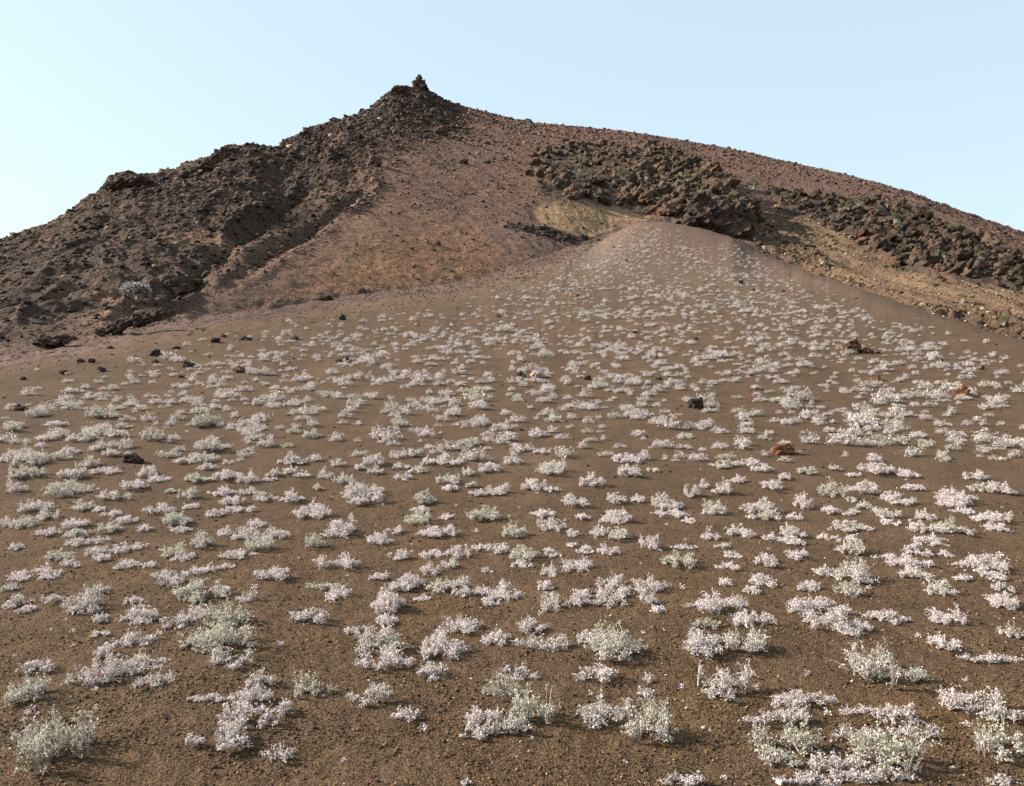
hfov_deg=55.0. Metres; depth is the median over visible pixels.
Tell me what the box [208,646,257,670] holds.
shrub
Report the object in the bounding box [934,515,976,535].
shrub
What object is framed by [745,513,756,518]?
shrub
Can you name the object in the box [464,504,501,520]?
shrub
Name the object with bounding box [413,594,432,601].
shrub
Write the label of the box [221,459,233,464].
shrub
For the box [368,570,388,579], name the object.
shrub
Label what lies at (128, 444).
shrub
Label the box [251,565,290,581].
shrub
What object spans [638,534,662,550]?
shrub
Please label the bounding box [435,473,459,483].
shrub
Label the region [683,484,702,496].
shrub
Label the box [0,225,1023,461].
distant shrubs
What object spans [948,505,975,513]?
shrub
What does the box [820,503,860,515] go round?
shrub
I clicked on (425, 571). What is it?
shrub
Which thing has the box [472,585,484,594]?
shrub
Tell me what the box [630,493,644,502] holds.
shrub
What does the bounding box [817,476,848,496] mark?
shrub
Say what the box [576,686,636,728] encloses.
shrub
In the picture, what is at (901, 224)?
bush
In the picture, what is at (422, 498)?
shrub
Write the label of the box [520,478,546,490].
shrub
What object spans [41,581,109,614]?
shrub
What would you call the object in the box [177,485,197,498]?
shrub
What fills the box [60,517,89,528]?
shrub
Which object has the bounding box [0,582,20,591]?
shrub
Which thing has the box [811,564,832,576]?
shrub
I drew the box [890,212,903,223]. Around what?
bush
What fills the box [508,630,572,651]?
shrub
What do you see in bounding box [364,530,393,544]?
shrub
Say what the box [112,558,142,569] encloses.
shrub
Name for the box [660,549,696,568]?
shrub
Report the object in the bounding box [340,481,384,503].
shrub
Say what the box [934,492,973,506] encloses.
shrub
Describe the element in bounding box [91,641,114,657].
shrub
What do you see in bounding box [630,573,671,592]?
shrub
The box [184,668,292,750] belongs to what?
shrub
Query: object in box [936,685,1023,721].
shrub
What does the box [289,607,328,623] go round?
shrub
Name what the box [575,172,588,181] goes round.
bush
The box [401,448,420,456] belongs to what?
shrub
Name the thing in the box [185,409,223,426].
shrub
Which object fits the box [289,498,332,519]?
shrub
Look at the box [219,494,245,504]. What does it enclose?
shrub
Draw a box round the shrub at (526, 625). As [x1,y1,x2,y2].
[516,614,548,633]
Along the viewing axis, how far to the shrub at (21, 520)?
11.99 m
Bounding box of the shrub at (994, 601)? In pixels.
[982,592,1019,609]
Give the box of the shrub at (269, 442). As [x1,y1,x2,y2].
[256,434,273,446]
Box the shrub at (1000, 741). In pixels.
[967,701,1023,762]
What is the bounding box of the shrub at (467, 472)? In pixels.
[461,467,474,475]
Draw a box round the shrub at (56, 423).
[40,419,67,425]
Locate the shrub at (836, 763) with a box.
[804,749,871,776]
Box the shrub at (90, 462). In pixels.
[78,454,100,466]
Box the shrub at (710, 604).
[681,589,747,613]
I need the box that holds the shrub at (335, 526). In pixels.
[319,513,355,538]
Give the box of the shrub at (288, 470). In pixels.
[282,465,297,473]
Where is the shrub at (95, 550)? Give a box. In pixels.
[84,545,112,556]
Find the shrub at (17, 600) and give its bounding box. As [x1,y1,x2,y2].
[2,592,24,608]
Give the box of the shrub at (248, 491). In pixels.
[238,486,256,494]
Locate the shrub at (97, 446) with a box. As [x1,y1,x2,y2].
[88,438,107,449]
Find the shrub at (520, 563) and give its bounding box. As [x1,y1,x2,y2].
[510,559,532,567]
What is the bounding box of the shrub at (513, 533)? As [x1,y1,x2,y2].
[501,514,529,537]
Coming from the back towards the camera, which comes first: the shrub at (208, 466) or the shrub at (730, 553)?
the shrub at (208, 466)
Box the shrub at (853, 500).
[844,496,856,502]
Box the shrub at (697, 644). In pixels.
[681,617,774,658]
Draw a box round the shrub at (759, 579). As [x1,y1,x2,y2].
[747,572,777,587]
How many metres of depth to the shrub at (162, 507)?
13.10 m
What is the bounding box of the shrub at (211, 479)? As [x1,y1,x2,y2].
[204,477,216,480]
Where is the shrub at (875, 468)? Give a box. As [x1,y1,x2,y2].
[856,462,896,473]
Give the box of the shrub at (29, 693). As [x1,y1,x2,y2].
[0,672,53,707]
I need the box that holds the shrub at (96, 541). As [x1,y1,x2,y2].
[83,535,110,544]
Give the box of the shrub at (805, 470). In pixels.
[797,466,816,473]
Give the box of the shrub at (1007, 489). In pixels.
[983,481,1017,493]
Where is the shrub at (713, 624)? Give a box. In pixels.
[690,616,721,628]
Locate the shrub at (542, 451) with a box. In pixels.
[533,447,551,453]
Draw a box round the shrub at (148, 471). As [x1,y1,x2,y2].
[135,464,157,476]
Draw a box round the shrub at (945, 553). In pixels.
[937,549,954,557]
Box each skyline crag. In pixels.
[105,174,153,192]
[181,157,214,178]
[209,145,271,163]
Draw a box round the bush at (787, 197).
[780,194,792,202]
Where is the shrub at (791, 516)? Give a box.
[786,512,802,520]
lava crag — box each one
[31,333,78,347]
[94,308,177,334]
[163,277,196,295]
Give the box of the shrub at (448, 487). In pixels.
[441,484,458,490]
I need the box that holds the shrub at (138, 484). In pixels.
[119,478,148,488]
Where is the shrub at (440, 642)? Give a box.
[413,626,470,681]
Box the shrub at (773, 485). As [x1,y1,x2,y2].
[759,478,781,489]
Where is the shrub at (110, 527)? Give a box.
[93,517,122,532]
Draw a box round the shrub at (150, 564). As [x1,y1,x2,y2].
[142,561,155,568]
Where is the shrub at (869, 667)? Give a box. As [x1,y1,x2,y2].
[825,637,933,689]
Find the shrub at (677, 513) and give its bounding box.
[654,508,689,517]
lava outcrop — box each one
[523,138,763,230]
[767,187,1023,291]
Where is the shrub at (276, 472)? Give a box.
[265,467,281,476]
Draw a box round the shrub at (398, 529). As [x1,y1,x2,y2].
[386,525,403,533]
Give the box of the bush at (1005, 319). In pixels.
[996,315,1008,325]
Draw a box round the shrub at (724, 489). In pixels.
[710,476,732,493]
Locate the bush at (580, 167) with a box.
[575,165,584,171]
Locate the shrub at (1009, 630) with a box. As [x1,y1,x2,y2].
[996,617,1023,638]
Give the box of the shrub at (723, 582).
[718,577,734,586]
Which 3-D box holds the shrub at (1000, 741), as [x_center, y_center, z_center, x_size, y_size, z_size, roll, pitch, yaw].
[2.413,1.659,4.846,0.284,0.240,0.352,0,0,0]
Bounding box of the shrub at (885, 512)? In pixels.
[870,506,902,517]
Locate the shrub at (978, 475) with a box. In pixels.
[961,469,989,479]
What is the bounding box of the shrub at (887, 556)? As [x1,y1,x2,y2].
[871,553,899,560]
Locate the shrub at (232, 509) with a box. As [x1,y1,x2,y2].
[225,505,257,513]
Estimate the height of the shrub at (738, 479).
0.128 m
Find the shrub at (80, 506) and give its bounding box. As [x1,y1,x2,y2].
[71,499,95,510]
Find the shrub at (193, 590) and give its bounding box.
[171,577,231,603]
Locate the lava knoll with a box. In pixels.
[716,221,753,238]
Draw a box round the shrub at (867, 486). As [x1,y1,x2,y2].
[846,479,881,493]
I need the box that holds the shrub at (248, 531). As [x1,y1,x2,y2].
[230,526,259,539]
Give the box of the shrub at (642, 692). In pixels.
[637,686,656,696]
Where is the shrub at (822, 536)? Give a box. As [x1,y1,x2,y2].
[814,532,833,539]
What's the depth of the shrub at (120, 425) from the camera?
21.95 m
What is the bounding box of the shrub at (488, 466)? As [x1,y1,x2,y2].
[478,461,501,471]
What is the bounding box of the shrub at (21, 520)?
[6,514,40,529]
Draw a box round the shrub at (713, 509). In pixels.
[701,498,727,515]
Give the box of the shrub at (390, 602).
[368,573,417,614]
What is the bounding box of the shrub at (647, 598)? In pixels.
[636,589,659,604]
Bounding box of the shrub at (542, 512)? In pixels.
[529,508,555,516]
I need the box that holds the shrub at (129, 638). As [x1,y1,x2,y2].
[90,626,155,648]
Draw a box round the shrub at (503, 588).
[473,578,524,601]
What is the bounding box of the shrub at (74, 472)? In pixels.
[56,461,86,477]
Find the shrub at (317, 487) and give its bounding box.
[313,484,322,489]
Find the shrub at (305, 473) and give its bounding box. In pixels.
[293,469,310,476]
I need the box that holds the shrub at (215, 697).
[190,692,238,701]
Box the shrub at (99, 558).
[92,553,110,561]
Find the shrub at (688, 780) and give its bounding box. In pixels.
[656,770,705,785]
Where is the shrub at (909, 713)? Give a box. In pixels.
[867,702,942,739]
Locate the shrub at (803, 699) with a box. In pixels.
[738,688,838,724]
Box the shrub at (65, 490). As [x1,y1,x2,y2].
[40,476,94,496]
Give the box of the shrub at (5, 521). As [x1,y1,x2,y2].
[0,516,13,526]
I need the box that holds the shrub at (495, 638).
[480,624,511,645]
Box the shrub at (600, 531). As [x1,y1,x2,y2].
[589,524,610,535]
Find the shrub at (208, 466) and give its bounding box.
[197,459,218,469]
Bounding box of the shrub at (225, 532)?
[217,525,233,535]
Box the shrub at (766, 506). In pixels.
[738,496,783,514]
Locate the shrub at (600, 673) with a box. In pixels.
[571,658,618,682]
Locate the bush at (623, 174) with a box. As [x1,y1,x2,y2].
[617,170,629,180]
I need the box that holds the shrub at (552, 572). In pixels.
[540,561,556,577]
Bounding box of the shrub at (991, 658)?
[956,651,1022,662]
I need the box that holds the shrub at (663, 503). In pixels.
[651,491,668,508]
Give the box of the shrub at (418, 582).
[398,570,425,586]
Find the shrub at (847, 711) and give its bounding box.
[839,704,877,715]
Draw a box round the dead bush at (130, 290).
[118,281,151,301]
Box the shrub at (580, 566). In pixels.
[560,554,592,571]
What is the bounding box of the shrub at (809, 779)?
[772,769,846,785]
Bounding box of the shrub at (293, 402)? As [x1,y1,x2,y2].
[282,396,300,405]
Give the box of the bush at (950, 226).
[947,222,956,232]
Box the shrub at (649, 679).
[642,672,656,682]
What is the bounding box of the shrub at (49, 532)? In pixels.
[31,526,62,535]
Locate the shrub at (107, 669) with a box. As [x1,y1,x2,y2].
[61,647,175,688]
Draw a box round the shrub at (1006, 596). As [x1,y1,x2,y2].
[991,590,1021,606]
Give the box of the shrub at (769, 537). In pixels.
[760,532,775,540]
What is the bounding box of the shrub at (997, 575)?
[979,570,1008,580]
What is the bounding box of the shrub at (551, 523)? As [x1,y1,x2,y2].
[536,516,565,531]
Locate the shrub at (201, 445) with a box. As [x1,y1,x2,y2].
[192,435,231,450]
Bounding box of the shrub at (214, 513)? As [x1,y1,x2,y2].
[204,507,226,516]
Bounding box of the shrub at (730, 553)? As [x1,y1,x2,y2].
[723,549,742,558]
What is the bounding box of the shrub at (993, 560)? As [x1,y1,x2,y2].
[951,551,1011,574]
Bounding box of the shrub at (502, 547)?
[485,542,509,553]
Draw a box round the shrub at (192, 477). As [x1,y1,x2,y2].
[183,472,212,481]
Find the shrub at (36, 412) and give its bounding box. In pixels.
[25,404,47,415]
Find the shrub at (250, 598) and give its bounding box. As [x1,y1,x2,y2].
[234,587,257,602]
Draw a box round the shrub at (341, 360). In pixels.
[335,356,351,362]
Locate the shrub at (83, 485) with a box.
[61,477,86,488]
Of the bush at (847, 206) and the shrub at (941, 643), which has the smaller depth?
the shrub at (941, 643)
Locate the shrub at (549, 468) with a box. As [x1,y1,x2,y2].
[535,455,567,474]
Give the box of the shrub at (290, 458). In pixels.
[277,451,303,463]
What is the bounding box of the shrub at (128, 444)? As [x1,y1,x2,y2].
[119,434,133,448]
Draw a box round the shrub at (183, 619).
[159,602,214,629]
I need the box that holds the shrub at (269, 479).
[260,477,276,480]
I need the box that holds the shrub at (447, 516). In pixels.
[440,512,453,519]
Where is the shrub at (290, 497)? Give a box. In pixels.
[279,487,305,502]
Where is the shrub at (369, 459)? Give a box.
[362,452,383,464]
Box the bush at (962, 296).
[958,293,967,302]
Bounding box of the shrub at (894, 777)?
[836,763,919,782]
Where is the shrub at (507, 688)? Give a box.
[481,660,541,699]
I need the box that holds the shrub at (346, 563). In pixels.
[312,551,361,569]
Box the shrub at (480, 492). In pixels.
[468,488,487,495]
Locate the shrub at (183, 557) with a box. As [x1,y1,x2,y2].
[169,550,196,561]
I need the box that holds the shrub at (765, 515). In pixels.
[757,511,780,519]
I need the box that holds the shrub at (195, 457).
[172,451,219,463]
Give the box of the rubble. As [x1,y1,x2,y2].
[0,85,1023,381]
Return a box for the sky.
[0,0,1023,238]
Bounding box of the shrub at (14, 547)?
[8,542,25,549]
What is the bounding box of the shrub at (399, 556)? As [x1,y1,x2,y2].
[387,548,409,560]
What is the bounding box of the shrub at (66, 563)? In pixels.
[59,555,82,567]
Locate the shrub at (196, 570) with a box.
[180,566,206,576]
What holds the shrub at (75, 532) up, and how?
on the ground
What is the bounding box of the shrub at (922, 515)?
[912,507,937,520]
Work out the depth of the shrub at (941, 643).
6.63 m
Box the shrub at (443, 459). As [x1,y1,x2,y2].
[430,452,464,464]
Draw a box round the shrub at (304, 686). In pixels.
[292,669,338,697]
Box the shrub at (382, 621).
[375,613,398,626]
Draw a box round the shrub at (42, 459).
[10,448,51,464]
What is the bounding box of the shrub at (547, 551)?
[543,547,561,556]
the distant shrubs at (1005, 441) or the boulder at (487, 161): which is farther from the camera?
the boulder at (487, 161)
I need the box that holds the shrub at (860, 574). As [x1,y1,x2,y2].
[831,552,879,583]
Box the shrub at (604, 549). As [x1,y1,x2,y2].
[596,542,619,555]
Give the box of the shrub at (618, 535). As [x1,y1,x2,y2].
[608,526,630,540]
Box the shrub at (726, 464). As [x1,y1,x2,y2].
[708,458,733,468]
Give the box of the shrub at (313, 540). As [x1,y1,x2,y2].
[304,533,325,549]
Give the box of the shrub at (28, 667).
[14,656,56,674]
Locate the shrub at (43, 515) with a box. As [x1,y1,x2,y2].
[35,507,61,519]
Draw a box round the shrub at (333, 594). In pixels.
[305,581,351,602]
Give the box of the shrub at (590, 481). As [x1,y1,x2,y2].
[579,471,605,486]
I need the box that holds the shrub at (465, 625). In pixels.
[439,614,481,635]
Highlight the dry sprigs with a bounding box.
[13,414,1005,779]
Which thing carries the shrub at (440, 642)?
on the ground
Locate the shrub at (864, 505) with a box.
[856,499,875,509]
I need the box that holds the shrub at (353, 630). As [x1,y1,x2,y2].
[343,626,360,634]
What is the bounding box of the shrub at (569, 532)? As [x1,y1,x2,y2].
[566,528,579,536]
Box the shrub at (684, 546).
[671,543,698,548]
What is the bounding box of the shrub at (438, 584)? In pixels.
[424,576,449,593]
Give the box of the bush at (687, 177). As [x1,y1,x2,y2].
[682,174,692,182]
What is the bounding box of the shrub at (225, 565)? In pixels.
[215,563,234,568]
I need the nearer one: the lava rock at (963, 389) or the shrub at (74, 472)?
the shrub at (74, 472)
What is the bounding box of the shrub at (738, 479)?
[728,474,745,482]
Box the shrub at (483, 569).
[480,567,492,572]
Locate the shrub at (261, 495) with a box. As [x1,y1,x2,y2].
[253,491,279,500]
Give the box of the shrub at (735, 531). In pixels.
[723,523,755,538]
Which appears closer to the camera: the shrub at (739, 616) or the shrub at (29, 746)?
the shrub at (29, 746)
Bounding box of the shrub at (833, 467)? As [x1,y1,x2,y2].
[828,463,842,469]
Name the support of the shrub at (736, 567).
on the ground
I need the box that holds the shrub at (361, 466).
[355,462,366,469]
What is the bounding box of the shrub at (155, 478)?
[147,473,171,482]
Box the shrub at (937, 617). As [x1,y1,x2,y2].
[923,602,969,625]
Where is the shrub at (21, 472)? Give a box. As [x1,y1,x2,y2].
[6,464,47,477]
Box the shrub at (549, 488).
[543,485,558,491]
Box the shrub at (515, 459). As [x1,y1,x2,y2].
[502,453,523,464]
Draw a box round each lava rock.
[14,404,27,410]
[59,370,68,373]
[76,358,84,362]
[88,358,95,362]
[97,366,105,371]
[123,452,143,463]
[149,349,160,355]
[174,374,184,377]
[182,360,195,367]
[210,337,219,342]
[232,365,245,372]
[239,336,251,340]
[291,335,299,339]
[339,314,345,319]
[516,371,525,377]
[530,370,542,377]
[688,397,703,409]
[749,394,759,399]
[771,443,794,454]
[839,338,873,353]
[873,374,880,380]
[953,384,972,396]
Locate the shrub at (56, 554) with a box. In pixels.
[42,547,76,560]
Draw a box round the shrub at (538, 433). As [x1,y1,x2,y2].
[528,428,548,436]
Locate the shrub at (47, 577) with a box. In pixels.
[36,573,59,579]
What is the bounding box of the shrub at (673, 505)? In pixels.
[658,499,682,509]
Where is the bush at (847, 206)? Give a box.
[844,204,851,210]
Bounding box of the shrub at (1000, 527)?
[980,521,1014,531]
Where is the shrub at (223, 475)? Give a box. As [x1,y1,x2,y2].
[211,469,243,479]
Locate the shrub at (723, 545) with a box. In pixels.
[713,541,730,548]
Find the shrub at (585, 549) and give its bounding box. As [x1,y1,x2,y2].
[575,545,594,553]
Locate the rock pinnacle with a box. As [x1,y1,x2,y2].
[412,74,428,89]
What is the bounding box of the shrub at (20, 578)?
[7,574,32,581]
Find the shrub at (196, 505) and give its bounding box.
[182,502,199,509]
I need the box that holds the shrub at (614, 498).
[606,491,626,503]
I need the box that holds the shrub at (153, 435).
[139,423,165,439]
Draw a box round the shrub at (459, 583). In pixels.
[449,575,472,590]
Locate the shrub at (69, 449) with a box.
[59,447,81,453]
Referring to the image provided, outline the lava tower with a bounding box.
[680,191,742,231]
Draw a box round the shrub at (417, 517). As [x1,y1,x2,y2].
[404,507,430,524]
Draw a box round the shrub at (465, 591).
[452,585,471,597]
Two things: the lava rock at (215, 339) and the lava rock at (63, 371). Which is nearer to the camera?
the lava rock at (63, 371)
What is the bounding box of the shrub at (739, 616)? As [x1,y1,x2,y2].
[727,609,776,627]
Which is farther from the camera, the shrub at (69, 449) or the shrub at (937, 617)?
the shrub at (69, 449)
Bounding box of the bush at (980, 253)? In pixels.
[974,250,987,259]
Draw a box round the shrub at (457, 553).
[443,544,471,558]
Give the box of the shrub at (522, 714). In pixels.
[491,678,562,732]
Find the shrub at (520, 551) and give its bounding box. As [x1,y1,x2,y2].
[509,544,539,560]
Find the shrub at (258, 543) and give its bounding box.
[243,534,275,550]
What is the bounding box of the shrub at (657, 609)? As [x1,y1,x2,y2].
[649,604,666,613]
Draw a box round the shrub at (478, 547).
[470,543,487,550]
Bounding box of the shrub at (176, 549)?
[159,541,187,559]
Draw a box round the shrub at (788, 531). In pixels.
[779,521,806,536]
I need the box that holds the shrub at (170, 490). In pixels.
[163,488,176,492]
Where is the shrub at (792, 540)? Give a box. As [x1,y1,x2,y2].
[775,534,805,544]
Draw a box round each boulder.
[316,295,333,300]
[358,288,366,292]
[366,155,381,166]
[433,126,448,136]
[458,158,467,163]
[482,159,491,163]
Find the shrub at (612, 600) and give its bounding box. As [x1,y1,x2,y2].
[600,589,628,608]
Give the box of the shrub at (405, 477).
[393,471,412,480]
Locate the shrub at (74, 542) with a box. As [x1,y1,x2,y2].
[64,537,83,546]
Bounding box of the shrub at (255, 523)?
[246,518,266,526]
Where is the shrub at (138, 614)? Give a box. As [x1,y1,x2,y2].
[115,601,160,624]
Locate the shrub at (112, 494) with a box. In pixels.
[95,489,131,499]
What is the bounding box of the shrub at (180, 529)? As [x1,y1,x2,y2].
[169,524,192,533]
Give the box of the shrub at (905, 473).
[897,466,920,477]
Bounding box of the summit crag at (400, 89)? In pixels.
[388,85,407,94]
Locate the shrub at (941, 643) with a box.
[925,631,969,651]
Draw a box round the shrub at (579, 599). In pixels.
[566,587,609,607]
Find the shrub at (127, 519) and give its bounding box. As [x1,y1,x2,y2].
[115,513,138,523]
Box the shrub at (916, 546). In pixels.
[900,542,933,556]
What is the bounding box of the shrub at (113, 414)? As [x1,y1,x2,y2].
[101,404,119,417]
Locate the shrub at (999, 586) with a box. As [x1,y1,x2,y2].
[991,578,1015,592]
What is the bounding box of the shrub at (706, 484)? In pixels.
[699,478,710,487]
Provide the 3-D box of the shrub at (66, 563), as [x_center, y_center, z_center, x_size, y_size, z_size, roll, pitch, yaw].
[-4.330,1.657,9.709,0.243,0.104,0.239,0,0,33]
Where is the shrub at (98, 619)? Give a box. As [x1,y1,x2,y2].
[91,611,108,623]
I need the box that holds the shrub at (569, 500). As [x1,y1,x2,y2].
[560,492,588,506]
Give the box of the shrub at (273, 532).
[251,525,290,539]
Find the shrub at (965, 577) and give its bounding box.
[952,573,973,580]
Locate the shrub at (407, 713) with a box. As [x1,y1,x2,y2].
[389,705,420,722]
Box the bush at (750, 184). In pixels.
[746,179,759,189]
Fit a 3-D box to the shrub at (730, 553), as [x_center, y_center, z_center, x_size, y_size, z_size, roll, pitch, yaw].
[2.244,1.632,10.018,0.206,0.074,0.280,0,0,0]
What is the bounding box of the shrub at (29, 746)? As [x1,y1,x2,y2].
[3,702,107,775]
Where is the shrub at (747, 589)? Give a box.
[743,585,760,594]
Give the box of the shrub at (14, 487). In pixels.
[5,477,28,492]
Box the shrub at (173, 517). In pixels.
[160,511,190,525]
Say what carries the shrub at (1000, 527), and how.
on the ground
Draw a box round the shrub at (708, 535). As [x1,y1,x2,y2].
[700,525,719,539]
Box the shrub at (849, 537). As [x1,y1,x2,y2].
[833,533,858,541]
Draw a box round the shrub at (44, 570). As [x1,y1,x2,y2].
[6,561,63,578]
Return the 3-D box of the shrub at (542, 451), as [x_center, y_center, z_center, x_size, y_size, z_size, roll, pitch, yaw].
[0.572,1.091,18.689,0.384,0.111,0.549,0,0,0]
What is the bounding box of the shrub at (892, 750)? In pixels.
[837,712,941,777]
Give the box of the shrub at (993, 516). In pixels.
[968,510,1013,522]
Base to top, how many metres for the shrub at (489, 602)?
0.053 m
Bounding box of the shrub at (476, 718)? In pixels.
[459,703,508,740]
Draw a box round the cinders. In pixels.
[0,230,1023,677]
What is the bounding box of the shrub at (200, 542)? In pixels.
[189,528,215,547]
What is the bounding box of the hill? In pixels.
[0,88,1023,366]
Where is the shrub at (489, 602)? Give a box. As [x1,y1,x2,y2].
[482,597,501,605]
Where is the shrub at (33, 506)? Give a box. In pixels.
[17,498,54,511]
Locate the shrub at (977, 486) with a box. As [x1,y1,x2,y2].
[966,481,991,491]
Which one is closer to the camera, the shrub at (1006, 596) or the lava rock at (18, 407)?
the shrub at (1006, 596)
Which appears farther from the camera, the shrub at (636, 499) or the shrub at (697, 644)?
the shrub at (636, 499)
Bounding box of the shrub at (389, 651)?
[354,620,415,670]
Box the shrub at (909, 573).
[896,566,934,581]
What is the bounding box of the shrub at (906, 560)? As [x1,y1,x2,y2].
[885,551,934,569]
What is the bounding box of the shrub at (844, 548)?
[833,538,864,554]
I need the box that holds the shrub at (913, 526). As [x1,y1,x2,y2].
[906,519,943,533]
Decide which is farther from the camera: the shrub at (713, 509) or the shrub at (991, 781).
the shrub at (713, 509)
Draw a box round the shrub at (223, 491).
[207,486,238,495]
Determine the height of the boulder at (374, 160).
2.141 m
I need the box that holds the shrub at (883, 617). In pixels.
[859,608,914,624]
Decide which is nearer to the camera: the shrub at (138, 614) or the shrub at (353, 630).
the shrub at (353, 630)
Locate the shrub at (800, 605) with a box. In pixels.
[784,595,854,616]
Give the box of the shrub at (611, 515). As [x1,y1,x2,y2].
[598,507,633,524]
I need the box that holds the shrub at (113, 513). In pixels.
[99,508,123,516]
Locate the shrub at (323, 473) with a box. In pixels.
[317,466,333,478]
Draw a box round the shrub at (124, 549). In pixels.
[110,542,137,553]
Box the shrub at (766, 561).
[753,553,777,566]
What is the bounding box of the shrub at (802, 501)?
[792,491,814,508]
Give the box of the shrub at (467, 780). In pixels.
[460,778,471,785]
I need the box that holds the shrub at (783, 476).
[778,473,790,479]
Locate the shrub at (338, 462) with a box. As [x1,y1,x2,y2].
[328,457,346,466]
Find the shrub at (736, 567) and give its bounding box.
[714,561,740,570]
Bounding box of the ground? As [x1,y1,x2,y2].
[0,221,1023,785]
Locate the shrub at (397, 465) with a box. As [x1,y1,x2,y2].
[393,462,409,468]
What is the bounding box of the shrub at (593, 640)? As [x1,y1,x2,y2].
[576,618,647,660]
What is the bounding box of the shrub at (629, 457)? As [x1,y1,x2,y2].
[610,452,641,462]
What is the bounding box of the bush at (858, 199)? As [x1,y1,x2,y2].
[852,195,865,205]
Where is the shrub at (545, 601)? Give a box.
[540,591,571,611]
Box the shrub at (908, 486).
[900,483,924,489]
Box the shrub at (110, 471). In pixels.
[88,466,121,474]
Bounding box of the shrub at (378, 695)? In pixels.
[345,678,394,707]
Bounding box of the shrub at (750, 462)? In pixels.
[731,455,767,465]
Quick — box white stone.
[776,779,782,784]
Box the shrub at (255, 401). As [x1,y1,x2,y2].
[252,397,264,404]
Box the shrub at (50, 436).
[35,430,60,439]
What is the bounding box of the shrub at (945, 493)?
[934,485,977,500]
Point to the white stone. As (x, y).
(779, 781)
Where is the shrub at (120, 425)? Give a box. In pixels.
[115,420,133,427]
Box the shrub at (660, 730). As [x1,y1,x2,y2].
[620,691,678,743]
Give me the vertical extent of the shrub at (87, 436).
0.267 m
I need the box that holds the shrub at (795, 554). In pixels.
[784,547,808,559]
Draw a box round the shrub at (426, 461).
[421,455,435,464]
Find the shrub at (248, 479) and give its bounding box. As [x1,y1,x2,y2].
[235,467,262,482]
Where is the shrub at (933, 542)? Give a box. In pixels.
[911,532,949,545]
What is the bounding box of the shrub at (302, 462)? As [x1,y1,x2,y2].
[294,459,306,463]
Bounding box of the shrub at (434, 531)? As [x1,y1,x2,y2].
[415,524,461,537]
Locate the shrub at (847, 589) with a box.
[832,580,863,597]
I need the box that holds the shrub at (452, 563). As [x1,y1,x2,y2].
[440,558,457,568]
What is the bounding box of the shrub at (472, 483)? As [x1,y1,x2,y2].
[465,479,477,486]
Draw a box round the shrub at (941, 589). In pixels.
[922,578,958,595]
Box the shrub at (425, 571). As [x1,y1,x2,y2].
[419,560,441,574]
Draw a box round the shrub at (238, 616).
[192,595,256,628]
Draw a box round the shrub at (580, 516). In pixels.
[574,513,590,519]
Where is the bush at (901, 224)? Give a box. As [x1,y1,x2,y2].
[896,222,905,227]
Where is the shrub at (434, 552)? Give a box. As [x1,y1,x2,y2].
[418,548,444,558]
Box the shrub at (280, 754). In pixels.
[258,741,294,762]
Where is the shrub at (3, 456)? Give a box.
[0,449,18,460]
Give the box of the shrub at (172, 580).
[155,572,185,586]
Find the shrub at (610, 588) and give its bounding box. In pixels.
[594,569,634,597]
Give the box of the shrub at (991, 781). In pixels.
[985,773,1018,785]
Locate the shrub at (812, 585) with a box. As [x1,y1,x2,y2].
[797,579,820,591]
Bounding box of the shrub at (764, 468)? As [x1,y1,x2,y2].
[749,464,772,471]
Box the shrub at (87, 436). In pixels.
[65,429,103,440]
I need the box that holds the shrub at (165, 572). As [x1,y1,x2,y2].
[150,568,173,578]
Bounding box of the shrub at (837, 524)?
[832,519,874,532]
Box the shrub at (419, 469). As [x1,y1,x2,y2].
[408,463,427,472]
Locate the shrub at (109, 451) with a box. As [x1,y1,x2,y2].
[101,448,119,455]
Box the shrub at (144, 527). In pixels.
[136,524,153,531]
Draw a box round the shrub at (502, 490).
[485,483,509,494]
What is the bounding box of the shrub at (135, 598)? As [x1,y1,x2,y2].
[122,595,141,604]
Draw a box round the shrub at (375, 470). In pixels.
[366,464,383,473]
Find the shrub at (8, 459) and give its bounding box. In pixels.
[2,447,48,462]
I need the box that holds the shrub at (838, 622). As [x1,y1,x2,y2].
[802,607,874,637]
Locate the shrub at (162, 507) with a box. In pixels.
[141,502,177,513]
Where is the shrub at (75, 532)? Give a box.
[61,527,91,537]
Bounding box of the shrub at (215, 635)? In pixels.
[176,615,259,652]
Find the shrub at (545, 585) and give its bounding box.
[536,579,553,590]
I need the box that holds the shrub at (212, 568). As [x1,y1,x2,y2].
[200,562,216,572]
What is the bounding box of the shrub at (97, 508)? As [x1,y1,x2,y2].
[92,505,105,511]
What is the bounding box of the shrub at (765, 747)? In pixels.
[744,714,824,767]
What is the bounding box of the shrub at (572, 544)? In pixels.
[566,542,576,546]
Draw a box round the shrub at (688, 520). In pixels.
[681,516,696,523]
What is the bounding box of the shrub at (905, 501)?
[879,487,917,505]
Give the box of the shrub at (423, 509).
[409,505,429,512]
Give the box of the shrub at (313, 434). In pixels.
[302,427,320,437]
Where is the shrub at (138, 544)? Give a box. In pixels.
[129,541,148,549]
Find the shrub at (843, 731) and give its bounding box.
[832,723,882,740]
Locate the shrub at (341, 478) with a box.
[331,472,356,482]
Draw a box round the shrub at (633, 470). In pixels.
[617,463,641,476]
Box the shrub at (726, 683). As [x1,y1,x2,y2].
[696,658,759,702]
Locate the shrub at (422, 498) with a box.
[413,488,436,503]
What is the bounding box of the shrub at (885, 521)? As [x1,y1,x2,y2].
[880,518,900,525]
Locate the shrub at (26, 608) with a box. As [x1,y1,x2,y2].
[14,603,37,613]
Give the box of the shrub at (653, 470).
[646,467,658,471]
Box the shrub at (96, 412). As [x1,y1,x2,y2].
[83,404,106,416]
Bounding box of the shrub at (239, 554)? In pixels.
[218,547,257,558]
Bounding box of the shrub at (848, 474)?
[846,472,862,476]

